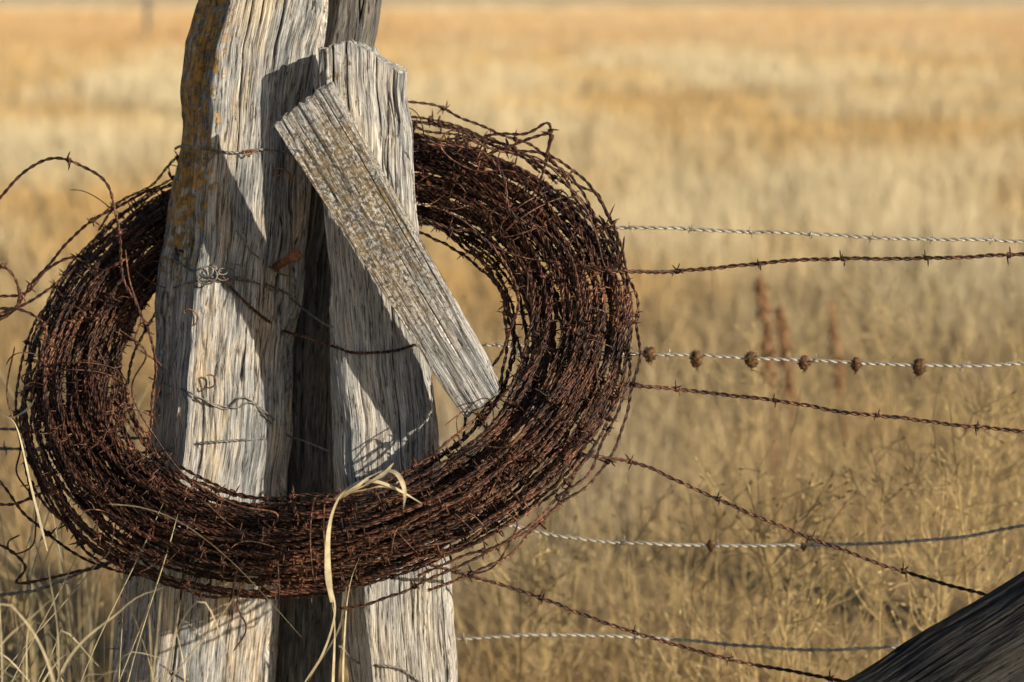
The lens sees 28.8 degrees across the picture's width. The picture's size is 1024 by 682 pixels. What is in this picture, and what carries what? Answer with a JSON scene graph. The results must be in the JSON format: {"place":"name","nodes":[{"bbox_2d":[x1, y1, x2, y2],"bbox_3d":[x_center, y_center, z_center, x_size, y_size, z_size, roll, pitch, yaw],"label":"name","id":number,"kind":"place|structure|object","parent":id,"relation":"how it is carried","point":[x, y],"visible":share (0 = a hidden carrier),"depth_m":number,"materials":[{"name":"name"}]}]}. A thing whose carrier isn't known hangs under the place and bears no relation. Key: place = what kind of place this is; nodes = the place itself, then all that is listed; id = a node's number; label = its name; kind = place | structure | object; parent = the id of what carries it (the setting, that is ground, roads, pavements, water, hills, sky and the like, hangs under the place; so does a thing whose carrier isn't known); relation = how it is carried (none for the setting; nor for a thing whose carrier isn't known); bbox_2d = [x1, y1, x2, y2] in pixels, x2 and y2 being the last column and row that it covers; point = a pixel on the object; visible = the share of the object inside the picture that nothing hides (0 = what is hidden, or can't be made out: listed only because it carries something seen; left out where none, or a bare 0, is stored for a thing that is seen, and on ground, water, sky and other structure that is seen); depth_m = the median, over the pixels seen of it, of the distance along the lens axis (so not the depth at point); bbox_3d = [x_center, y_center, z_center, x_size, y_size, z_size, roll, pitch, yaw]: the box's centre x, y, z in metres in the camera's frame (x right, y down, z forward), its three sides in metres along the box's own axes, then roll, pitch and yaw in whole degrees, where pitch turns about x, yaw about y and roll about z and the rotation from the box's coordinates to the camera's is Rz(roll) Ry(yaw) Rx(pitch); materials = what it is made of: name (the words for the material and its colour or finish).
{"place":"outdoors","nodes":[
{"label":"outdoors","id":0,"kind":"place"},
{"bbox_2d":[5,610,911,681],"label":"short grass","id":1,"kind":"structure","parent":0,"point":[497,663],"depth_m":3.81,"materials":[{"name":"beige plant"}]},
{"bbox_2d":[0,0,1023,681],"bbox_3d":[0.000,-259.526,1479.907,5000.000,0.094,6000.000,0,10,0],"label":"ground","id":2,"kind":"structure","parent":0,"point":[910,378],"depth_m":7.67,"materials":[{"name":"plant"}]},
{"bbox_2d":[0,438,114,681],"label":"dry weed","id":3,"kind":"object","parent":2,"relation":"on","point":[20,607],"visible":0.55,"depth_m":3.64,"materials":[{"name":"brown plant"}]},
{"bbox_2d":[0,372,234,681],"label":"dry grass tuft","id":4,"kind":"object","parent":2,"relation":"on","point":[57,645],"visible":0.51,"depth_m":2.71,"materials":[{"name":"plant"}]},
{"bbox_2d":[144,0,149,38],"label":"distant fence post","id":5,"kind":"object","parent":2,"relation":"on","point":[147,14],"visible":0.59,"depth_m":57.20,"materials":[{"name":"brown wood"}]},
{"bbox_2d":[112,0,327,681],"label":"fence post","id":6,"kind":"object","parent":2,"relation":"on","point":[250,73],"visible":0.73,"depth_m":2.54,"materials":[{"name":"grey wood"}]},
{"bbox_2d":[0,427,146,444],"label":"barbed wire strand","id":7,"kind":"object","parent":6,"relation":"attached to","point":[14,429],"visible":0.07,"depth_m":2.68},
{"bbox_2d":[0,243,154,313],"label":"barbed wire strand","id":8,"kind":"object","parent":6,"relation":"attached to","point":[62,278],"visible":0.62,"depth_m":2.62},
{"bbox_2d":[0,440,162,454],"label":"barbed wire strand","id":9,"kind":"object","parent":6,"relation":"attached to","point":[5,448],"visible":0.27,"depth_m":2.65},
{"bbox_2d":[0,553,170,596],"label":"barbed wire strand","id":10,"kind":"object","parent":6,"relation":"attached to","point":[28,591],"visible":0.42,"depth_m":2.62},
{"bbox_2d":[103,648,189,681],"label":"tie wire","id":11,"kind":"object","parent":6,"relation":"attached to","point":[172,671],"visible":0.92,"depth_m":2.60,"materials":[{"name":"brown metal"}]},
{"bbox_2d":[183,308,198,325],"bbox_3d":[-0.405,-0.030,2.509,0.019,0.023,0.006,0,10,0],"label":"wire curl","id":12,"kind":"object","parent":6,"relation":"attached to","point":[184,310],"visible":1,"depth_m":2.51,"materials":[{"name":"metal"}]},
{"bbox_2d":[197,266,217,284],"bbox_3d":[-0.382,-0.082,2.492,0.027,0.024,0.008,0,10,0],"label":"wire curl","id":13,"kind":"object","parent":6,"relation":"attached to","point":[213,270],"visible":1,"depth_m":2.49,"materials":[{"name":"grey metal"}]},
{"bbox_2d":[148,377,270,423],"bbox_3d":[-0.411,0.082,2.573,0.184,0.054,0.079,4,11,21],"label":"tie wire","id":14,"kind":"object","parent":6,"relation":"attached to","point":[218,404],"visible":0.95,"depth_m":2.55,"materials":[{"name":"grey metal"}]},
{"bbox_2d":[204,374,216,388],"bbox_3d":[-0.383,0.051,2.524,0.017,0.019,0.006,0,10,0],"label":"wire curl","id":15,"kind":"object","parent":6,"relation":"attached to","point":[215,381],"visible":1,"depth_m":2.52,"materials":[{"name":"grey metal"}]},
{"bbox_2d":[153,437,284,449],"bbox_3d":[-0.397,0.138,2.596,0.186,0.039,0.098,1,10,6],"label":"tie wire","id":16,"kind":"object","parent":6,"relation":"attached to","point":[216,441],"visible":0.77,"depth_m":2.55,"materials":[{"name":"grey metal"}]},
{"bbox_2d":[217,267,230,280],"bbox_3d":[-0.362,-0.084,2.499,0.019,0.018,0.008,0,10,0],"label":"wire curl","id":17,"kind":"object","parent":6,"relation":"attached to","point":[220,270],"visible":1,"depth_m":2.50,"materials":[{"name":"grey metal"}]},
{"bbox_2d":[173,258,291,295],"bbox_3d":[-0.382,-0.080,2.545,0.179,0.051,0.090,3,11,18],"label":"tie wire","id":18,"kind":"object","parent":6,"relation":"attached to","point":[243,280],"visible":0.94,"depth_m":2.53,"materials":[{"name":"grey metal"}]},
{"bbox_2d":[175,145,290,153],"bbox_3d":[-0.357,-0.240,2.519,0.187,0.016,0.100,2,10,12],"label":"tie wire","id":19,"kind":"object","parent":6,"relation":"attached to","point":[237,152],"visible":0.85,"depth_m":2.49,"materials":[{"name":"grey metal"}]},
{"bbox_2d":[243,149,256,155],"bbox_3d":[-0.327,-0.235,2.485,0.017,0.008,0.006,0,10,0],"label":"wire curl","id":20,"kind":"object","parent":19,"relation":"attached to","point":[249,150],"visible":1,"depth_m":2.48,"materials":[{"name":"metal"}]},
{"bbox_2d":[229,263,244,280],"bbox_3d":[-0.346,-0.086,2.502,0.020,0.023,0.008,0,10,0],"label":"wire curl","id":21,"kind":"object","parent":6,"relation":"attached to","point":[241,277],"visible":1,"depth_m":2.50,"materials":[{"name":"grey metal"}]},
{"bbox_2d":[154,393,330,451],"bbox_3d":[-0.353,0.098,2.592,0.243,0.075,0.109,0,10,0],"label":"tie wire","id":22,"kind":"object","parent":6,"relation":"attached to","point":[261,408],"visible":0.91,"depth_m":2.56,"materials":[{"name":"grey metal"}]},
{"bbox_2d":[236,229,292,276],"bbox_3d":[-0.311,-0.111,2.529,0.084,0.068,0.009,-8,13,-39],"label":"tie wire","id":23,"kind":"object","parent":6,"relation":"attached to","point":[248,247],"visible":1,"depth_m":2.51,"materials":[{"name":"metal"}]},
{"bbox_2d":[272,167,290,179],"bbox_3d":[-0.290,-0.210,2.508,0.024,0.017,0.006,0,10,0],"label":"wire curl","id":24,"kind":"object","parent":6,"relation":"attached to","point":[281,173],"visible":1,"depth_m":2.51,"materials":[{"name":"brown metal"}]},
{"bbox_2d":[272,248,301,271],"bbox_3d":[-0.288,-0.101,2.511,0.018,0.042,0.092,-5,11,-26],"label":"rusty nail","id":25,"kind":"object","parent":6,"relation":"attached to","point":[294,255],"visible":1,"depth_m":2.48,"materials":[{"name":"metal"}]},
{"bbox_2d":[275,0,381,681],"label":"fence post","id":26,"kind":"object","parent":2,"relation":"on","point":[310,471],"visible":0.33,"depth_m":2.66,"materials":[{"name":"grey wood"}]},
{"bbox_2d":[318,38,457,681],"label":"split plank post","id":27,"kind":"object","parent":2,"relation":"on","point":[384,415],"visible":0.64,"depth_m":2.50,"materials":[{"name":"grey wood"}]},
{"bbox_2d":[173,276,333,327],"bbox_3d":[-0.344,-0.056,2.536,0.274,0.059,0.087,3,10,17],"label":"tie wire","id":28,"kind":"object","parent":27,"relation":"attached to","point":[300,306],"visible":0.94,"depth_m":2.52,"materials":[{"name":"grey metal"}]},
{"bbox_2d":[157,248,415,354],"bbox_3d":[-0.288,-0.052,2.520,0.399,0.120,0.081,3,11,18],"label":"tie wire","id":29,"kind":"object","parent":27,"relation":"attached to","point":[309,337],"visible":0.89,"depth_m":2.50,"materials":[{"name":"metal"}]},
{"bbox_2d":[0,100,642,650],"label":"barbed wire coil","id":30,"kind":"object","parent":27,"relation":"attached to","point":[114,284],"visible":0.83,"depth_m":2.46,"materials":[{"name":"brown metal"}]},
{"bbox_2d":[0,399,420,681],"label":"straw leaves","id":31,"kind":"object","parent":30,"relation":"on","point":[354,489],"visible":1,"depth_m":2.31,"materials":[{"name":"beige plant"}]},
{"bbox_2d":[339,645,420,681],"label":"tie wire","id":32,"kind":"object","parent":27,"relation":"attached to","point":[381,665],"visible":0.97,"depth_m":2.56,"materials":[{"name":"metal"}]},
{"bbox_2d":[274,81,500,417],"bbox_3d":[-0.147,-0.106,2.392,0.270,0.409,0.051,-1,10,-7],"label":"weathered board","id":33,"kind":"object","parent":27,"relation":"attached to","point":[321,135],"visible":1,"depth_m":2.38,"materials":[{"name":"grey wood"}]},
{"bbox_2d":[429,563,845,681],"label":"barbed wire strand","id":34,"kind":"object","parent":27,"relation":"attached to","point":[540,597],"visible":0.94,"depth_m":2.56},
{"bbox_2d":[533,448,985,595],"bbox_3d":[0.341,0.231,2.525,0.691,0.239,0.097,-2,10,-10],"label":"barbed wire strand","id":35,"kind":"object","parent":27,"relation":"attached to","point":[902,570],"visible":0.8,"depth_m":2.54},
{"bbox_2d":[455,427,542,630],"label":"dry weed","id":36,"kind":"object","parent":2,"relation":"on","point":[503,589],"visible":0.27,"depth_m":4.35,"materials":[{"name":"brown plant"}]},
{"bbox_2d":[455,531,592,681],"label":"dry weed","id":37,"kind":"object","parent":2,"relation":"on","point":[526,601],"visible":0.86,"depth_m":3.16,"materials":[{"name":"brown plant"}]},
{"bbox_2d":[476,485,602,681],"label":"dry weed","id":38,"kind":"object","parent":2,"relation":"on","point":[557,637],"visible":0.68,"depth_m":3.76,"materials":[{"name":"brown plant"}]},
{"bbox_2d":[494,471,603,681],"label":"dry weed","id":39,"kind":"object","parent":2,"relation":"on","point":[559,622],"visible":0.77,"depth_m":3.42,"materials":[{"name":"brown plant"}]},
{"bbox_2d":[549,481,668,663],"bbox_3d":[0.201,0.493,4.121,0.253,0.398,0.246,2,10,13],"label":"dry weed","id":40,"kind":"object","parent":2,"relation":"on","point":[600,548],"visible":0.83,"depth_m":4.12,"materials":[{"name":"brown plant"}]},
{"bbox_2d":[493,483,776,681],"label":"dry weed","id":41,"kind":"object","parent":2,"relation":"on","point":[635,603],"visible":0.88,"depth_m":3.31,"materials":[{"name":"brown plant"}]},
{"bbox_2d":[613,513,756,681],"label":"dry weed","id":42,"kind":"object","parent":2,"relation":"on","point":[702,587],"visible":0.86,"depth_m":3.16,"materials":[{"name":"brown plant"}]},
{"bbox_2d":[631,456,746,680],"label":"dry weed","id":43,"kind":"object","parent":2,"relation":"on","point":[672,578],"visible":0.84,"depth_m":3.93,"materials":[{"name":"brown plant"}]},
{"bbox_2d":[672,365,775,565],"bbox_3d":[0.463,0.310,4.847,0.228,0.506,0.336,-5,11,-25],"label":"dry weed","id":44,"kind":"object","parent":2,"relation":"on","point":[706,460],"visible":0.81,"depth_m":4.84,"materials":[{"name":"beige plant"}]},
{"bbox_2d":[660,480,823,681],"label":"dry weed","id":45,"kind":"object","parent":2,"relation":"on","point":[704,579],"visible":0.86,"depth_m":3.17,"materials":[{"name":"brown plant"}]},
{"bbox_2d":[674,403,823,643],"bbox_3d":[0.526,0.391,4.264,0.297,0.550,0.248,4,11,21],"label":"dry weed","id":46,"kind":"object","parent":2,"relation":"on","point":[742,495],"visible":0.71,"depth_m":4.24,"materials":[{"name":"brown plant"}]},
{"bbox_2d":[753,272,785,541],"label":"dock seed stalk","id":47,"kind":"object","parent":2,"relation":"on","point":[764,308],"visible":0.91,"depth_m":4.96,"materials":[{"name":"brown plant"}]},
{"bbox_2d":[692,322,854,681],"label":"dry weed","id":48,"kind":"object","parent":2,"relation":"on","point":[758,425],"visible":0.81,"depth_m":3.79,"materials":[{"name":"brown plant"}]},
{"bbox_2d":[734,386,815,681],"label":"dry weed","id":49,"kind":"object","parent":2,"relation":"on","point":[748,601],"visible":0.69,"depth_m":3.47,"materials":[{"name":"brown plant"}]},
{"bbox_2d":[773,305,800,529],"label":"dock seed stalk","id":50,"kind":"object","parent":2,"relation":"on","point":[784,343],"visible":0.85,"depth_m":5.07,"materials":[{"name":"brown plant"}]},
{"bbox_2d":[690,473,883,681],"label":"dry weed","id":51,"kind":"object","parent":2,"relation":"on","point":[807,599],"visible":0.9,"depth_m":3.00,"materials":[{"name":"brown plant"}]},
{"bbox_2d":[690,514,891,681],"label":"dry weed","id":52,"kind":"object","parent":2,"relation":"on","point":[797,611],"visible":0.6,"depth_m":3.34,"materials":[{"name":"brown plant"}]},
{"bbox_2d":[738,272,869,525],"bbox_3d":[0.808,0.164,5.183,0.341,0.677,0.356,7,12,36],"label":"dry weed","id":53,"kind":"object","parent":2,"relation":"on","point":[817,356],"visible":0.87,"depth_m":5.18,"materials":[{"name":"beige plant"}]},
{"bbox_2d":[694,440,928,681],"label":"dry weed","id":54,"kind":"object","parent":2,"relation":"on","point":[822,483],"visible":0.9,"depth_m":3.00,"materials":[{"name":"brown plant"}]},
{"bbox_2d":[826,298,846,505],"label":"dock seed stalk","id":55,"kind":"object","parent":2,"relation":"on","point":[834,335],"visible":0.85,"depth_m":5.37,"materials":[{"name":"brown plant"}]},
{"bbox_2d":[756,403,923,681],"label":"dry weed","id":56,"kind":"object","parent":2,"relation":"on","point":[853,557],"visible":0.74,"depth_m":3.44,"materials":[{"name":"brown plant"}]},
{"bbox_2d":[776,436,965,681],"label":"dry weed","id":57,"kind":"object","parent":2,"relation":"on","point":[942,605],"visible":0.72,"depth_m":3.07,"materials":[{"name":"brown plant"}]},
{"bbox_2d":[806,261,963,606],"bbox_3d":[0.815,0.231,4.400,0.373,0.816,0.222,8,13,38],"label":"dry weed","id":58,"kind":"object","parent":2,"relation":"on","point":[865,348],"visible":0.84,"depth_m":4.39,"materials":[{"name":"beige plant"}]},
{"bbox_2d":[808,254,1017,663],"bbox_3d":[0.782,0.271,3.988,0.422,0.881,0.347,0,10,0],"label":"dry weed","id":59,"kind":"object","parent":2,"relation":"on","point":[885,408],"visible":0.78,"depth_m":3.96,"materials":[{"name":"beige plant"}]},
{"bbox_2d":[821,361,1023,654],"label":"dry weed","id":60,"kind":"object","parent":2,"relation":"on","point":[999,456],"visible":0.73,"depth_m":3.29,"materials":[{"name":"brown plant"}]},
{"bbox_2d":[878,222,981,547],"bbox_3d":[1.030,0.124,4.984,0.272,0.825,0.310,2,10,14],"label":"dry weed","id":61,"kind":"object","parent":2,"relation":"on","point":[928,328],"visible":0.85,"depth_m":5.00,"materials":[{"name":"beige plant"}]},
{"bbox_2d":[843,342,1023,640],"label":"dry weed","id":62,"kind":"object","parent":2,"relation":"on","point":[974,438],"visible":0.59,"depth_m":3.58,"materials":[{"name":"beige plant"}]},
{"bbox_2d":[845,571,1023,681],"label":"brace rail","id":63,"kind":"object","parent":2,"relation":"on","point":[981,639],"visible":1,"depth_m":2.38,"materials":[{"name":"grey wood"}]},
{"bbox_2d":[866,353,1023,625],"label":"dry weed","id":64,"kind":"object","parent":2,"relation":"on","point":[987,475],"visible":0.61,"depth_m":3.43,"materials":[{"name":"beige plant"}]},
{"bbox_2d":[876,428,1016,642],"bbox_3d":[0.659,0.510,3.063,0.214,0.732,0.306,1,10,8],"label":"dry weed","id":65,"kind":"object","parent":2,"relation":"on","point":[937,575],"visible":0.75,"depth_m":3.05,"materials":[{"name":"brown plant"}]},
{"bbox_2d":[876,376,1023,629],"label":"dry weed","id":66,"kind":"object","parent":2,"relation":"on","point":[961,515],"visible":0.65,"depth_m":3.02,"materials":[{"name":"brown plant"}]},
{"bbox_2d":[915,297,1023,598],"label":"dry weed","id":67,"kind":"object","parent":2,"relation":"on","point":[969,419],"visible":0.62,"depth_m":4.02,"materials":[{"name":"beige plant"}]},
{"bbox_2d":[933,294,1023,585],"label":"dry weed","id":68,"kind":"object","parent":2,"relation":"on","point":[1005,333],"visible":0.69,"depth_m":3.71,"materials":[{"name":"beige plant"}]},
{"bbox_2d":[945,298,1023,579],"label":"dry weed","id":69,"kind":"object","parent":2,"relation":"on","point":[1022,475],"visible":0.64,"depth_m":4.41,"materials":[{"name":"beige plant"}]},
{"bbox_3d":[3.250,0.261,2.696,0.168,1.560,0.169,0,10,0],"label":"fence post","id":70,"kind":"object","parent":2,"relation":"on","visible":0},
{"bbox_2d":[341,629,899,656],"bbox_3d":[1.481,0.301,2.696,3.438,0.273,0.032,0,10,1],"label":"barbed wire strand","id":71,"kind":"object","parent":70,"relation":"attached to","point":[553,635],"visible":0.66,"depth_m":2.73},
{"bbox_2d":[418,221,1023,244],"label":"barbed wire strand","id":72,"kind":"object","parent":70,"relation":"attached to","point":[809,234],"visible":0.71,"depth_m":2.65},
{"bbox_2d":[478,514,1023,551],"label":"barbed wire strand","id":73,"kind":"object","parent":70,"relation":"attached to","point":[811,544],"visible":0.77,"depth_m":2.73},
{"bbox_2d":[707,540,716,553],"bbox_3d":[0.274,0.283,2.731,0.016,0.021,0.015,0,10,0],"label":"burdock bur","id":74,"kind":"object","parent":73,"relation":"attached to","point":[711,544],"visible":1,"depth_m":2.73,"materials":[{"name":"brown plant"}]},
{"bbox_2d":[800,542,806,551],"bbox_3d":[0.400,0.283,2.731,0.012,0.015,0.010,0,10,0],"label":"burdock bur","id":75,"kind":"object","parent":73,"relation":"attached to","point":[803,546],"visible":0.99,"depth_m":2.73,"materials":[{"name":"brown plant"}]},
{"bbox_2d":[481,343,1023,370],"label":"barbed wire strand","id":76,"kind":"object","parent":70,"relation":"attached to","point":[815,360],"visible":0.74,"depth_m":2.68},
{"bbox_2d":[643,346,656,365],"bbox_3d":[0.185,0.021,2.684,0.021,0.030,0.023,5,11,28],"label":"burdock bur","id":77,"kind":"object","parent":76,"relation":"attached to","point":[649,353],"visible":1,"depth_m":2.68,"materials":[{"name":"brown plant"}]},
{"bbox_2d":[688,349,702,371],"bbox_3d":[0.248,0.027,2.684,0.022,0.033,0.022,0,10,0],"label":"burdock bur","id":78,"kind":"object","parent":76,"relation":"attached to","point":[696,357],"visible":1,"depth_m":2.68,"materials":[{"name":"brown plant"}]},
{"bbox_2d":[744,350,758,372],"bbox_3d":[0.323,0.029,2.686,0.024,0.033,0.023,2,10,13],"label":"burdock bur","id":79,"kind":"object","parent":76,"relation":"attached to","point":[751,360],"visible":1,"depth_m":2.68,"materials":[{"name":"brown plant"}]},
{"bbox_2d":[797,355,810,372],"bbox_3d":[0.394,0.033,2.687,0.021,0.029,0.021,0,10,0],"label":"burdock bur","id":80,"kind":"object","parent":76,"relation":"attached to","point":[804,363],"visible":1,"depth_m":2.68,"materials":[{"name":"brown plant"}]},
{"bbox_2d":[850,356,862,373],"bbox_3d":[0.464,0.034,2.687,0.020,0.027,0.020,0,10,0],"label":"burdock bur","id":81,"kind":"object","parent":76,"relation":"attached to","point":[856,365],"visible":1,"depth_m":2.68,"materials":[{"name":"brown plant"}]},
{"bbox_2d":[912,358,927,379],"bbox_3d":[0.550,0.038,2.687,0.023,0.033,0.021,-4,11,-23],"label":"burdock bur","id":82,"kind":"object","parent":76,"relation":"attached to","point":[919,367],"visible":1,"depth_m":2.68,"materials":[{"name":"brown plant"}]},
{"bbox_2d":[555,370,1023,435],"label":"barbed wire strand","id":83,"kind":"object","parent":70,"relation":"attached to","point":[676,388],"visible":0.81,"depth_m":2.54},
{"bbox_2d":[583,246,1023,280],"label":"barbed wire strand","id":84,"kind":"object","parent":70,"relation":"attached to","point":[925,257],"visible":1,"depth_m":2.51}
]}

